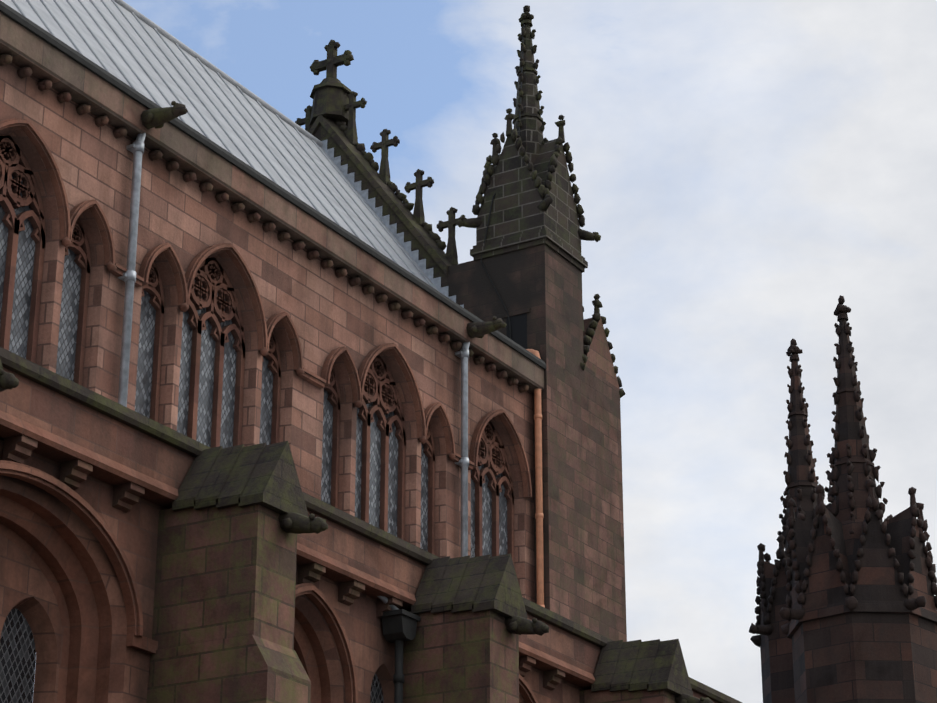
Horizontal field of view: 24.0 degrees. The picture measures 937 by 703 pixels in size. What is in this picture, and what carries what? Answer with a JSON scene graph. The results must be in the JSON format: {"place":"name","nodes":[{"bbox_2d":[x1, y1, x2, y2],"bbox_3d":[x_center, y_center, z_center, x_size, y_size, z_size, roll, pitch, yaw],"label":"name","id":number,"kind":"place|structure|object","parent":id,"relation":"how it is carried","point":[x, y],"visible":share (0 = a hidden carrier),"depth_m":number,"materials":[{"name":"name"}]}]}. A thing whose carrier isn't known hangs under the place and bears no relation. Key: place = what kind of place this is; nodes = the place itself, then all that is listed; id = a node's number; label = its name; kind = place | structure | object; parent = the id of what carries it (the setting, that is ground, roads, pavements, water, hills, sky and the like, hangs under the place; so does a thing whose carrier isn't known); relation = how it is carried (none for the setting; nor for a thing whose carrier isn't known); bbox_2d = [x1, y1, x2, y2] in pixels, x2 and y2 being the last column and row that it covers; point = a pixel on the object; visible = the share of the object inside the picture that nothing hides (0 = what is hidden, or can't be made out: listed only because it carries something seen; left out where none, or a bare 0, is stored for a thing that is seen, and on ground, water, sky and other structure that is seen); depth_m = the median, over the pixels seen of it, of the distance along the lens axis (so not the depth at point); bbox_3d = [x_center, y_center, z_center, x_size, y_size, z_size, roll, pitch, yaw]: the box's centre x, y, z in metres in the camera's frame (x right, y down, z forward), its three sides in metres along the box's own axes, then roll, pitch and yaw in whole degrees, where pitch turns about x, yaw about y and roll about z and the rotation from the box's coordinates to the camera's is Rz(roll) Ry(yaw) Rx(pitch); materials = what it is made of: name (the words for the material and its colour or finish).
{"place":"outdoors","nodes":[
{"label":"outdoors","id":0,"kind":"place"},
{"bbox_2d":[33,0,936,702],"label":"sky","id":1,"kind":"structure","parent":0,"point":[743,168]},
{"label":"ground","id":2,"kind":"structure","parent":0,"visible":0},
{"bbox_2d":[0,347,741,702],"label":"aisle wall","id":3,"kind":"structure","parent":2,"relation":"on","point":[90,483],"depth_m":23.80,"materials":[{"name":"brown stone"}]},
{"bbox_2d":[0,63,534,697],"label":"clerestory wall","id":4,"kind":"structure","parent":3,"relation":"on","point":[246,331],"depth_m":33.09,"materials":[{"name":"brown stone"}]},
{"bbox_2d":[1,0,463,307],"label":"roof","id":5,"kind":"structure","parent":4,"relation":"on","point":[129,45],"depth_m":39.99,"materials":[{"name":"grey metal"}]},
{"bbox_2d":[0,0,545,392],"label":"cornice","id":6,"kind":"structure","parent":4,"relation":"attached to","point":[29,48],"depth_m":33.47,"materials":[{"name":"brown stone"}]},
{"bbox_2d":[118,133,469,556],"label":"downpipes","id":7,"kind":"object","parent":4,"relation":"attached to","point":[136,149],"visible":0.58,"depth_m":31.04,"materials":[{"name":"grey metal"}]},
{"bbox_2d":[141,101,506,337],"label":"gargoyles","id":8,"kind":"object","parent":4,"relation":"attached to","point":[155,118],"visible":0.98,"depth_m":31.27,"materials":[{"name":"stone"}]},
{"bbox_2d":[0,359,712,702],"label":"buttresses","id":9,"kind":"structure","parent":3,"relation":"attached to","point":[233,521],"depth_m":24.29,"materials":[{"name":"brown stone"}]},
{"bbox_2d":[377,596,420,702],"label":"rainwater downpipe","id":10,"kind":"object","parent":3,"relation":"attached to","point":[399,626],"visible":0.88,"depth_m":28.08,"materials":[{"name":"black metal"}]},
{"bbox_2d":[447,5,600,628],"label":"corner turret","id":11,"kind":"object","parent":2,"relation":"on","point":[535,262],"visible":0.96,"depth_m":41.97,"materials":[{"name":"stone"}]},
{"bbox_2d":[295,40,466,287],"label":"gable","id":12,"kind":"structure","parent":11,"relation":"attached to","point":[330,117],"depth_m":44.88,"materials":[{"name":"stone"}]},
{"bbox_2d":[480,23,524,338],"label":"lightning conductor","id":13,"kind":"object","parent":11,"relation":"attached to","point":[489,218],"visible":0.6,"depth_m":42.48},
{"bbox_2d":[526,349,544,607],"bbox_3d":[1.131,2.991,39.822,0.504,6.628,0.191,-13,-25,28],"label":"copper pipe","id":14,"kind":"object","parent":11,"relation":"attached to","point":[539,515],"visible":0.5,"depth_m":39.83,"materials":[{"name":"brown metal"}]},
{"bbox_2d":[580,294,626,641],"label":"gabled buttress","id":15,"kind":"structure","parent":2,"relation":"on","point":[604,392],"depth_m":42.01,"materials":[{"name":"stone"}]},
{"bbox_2d":[749,295,936,702],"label":"pinnacled tower","id":16,"kind":"structure","parent":2,"relation":"on","point":[846,601],"depth_m":41.72,"materials":[{"name":"stone"}]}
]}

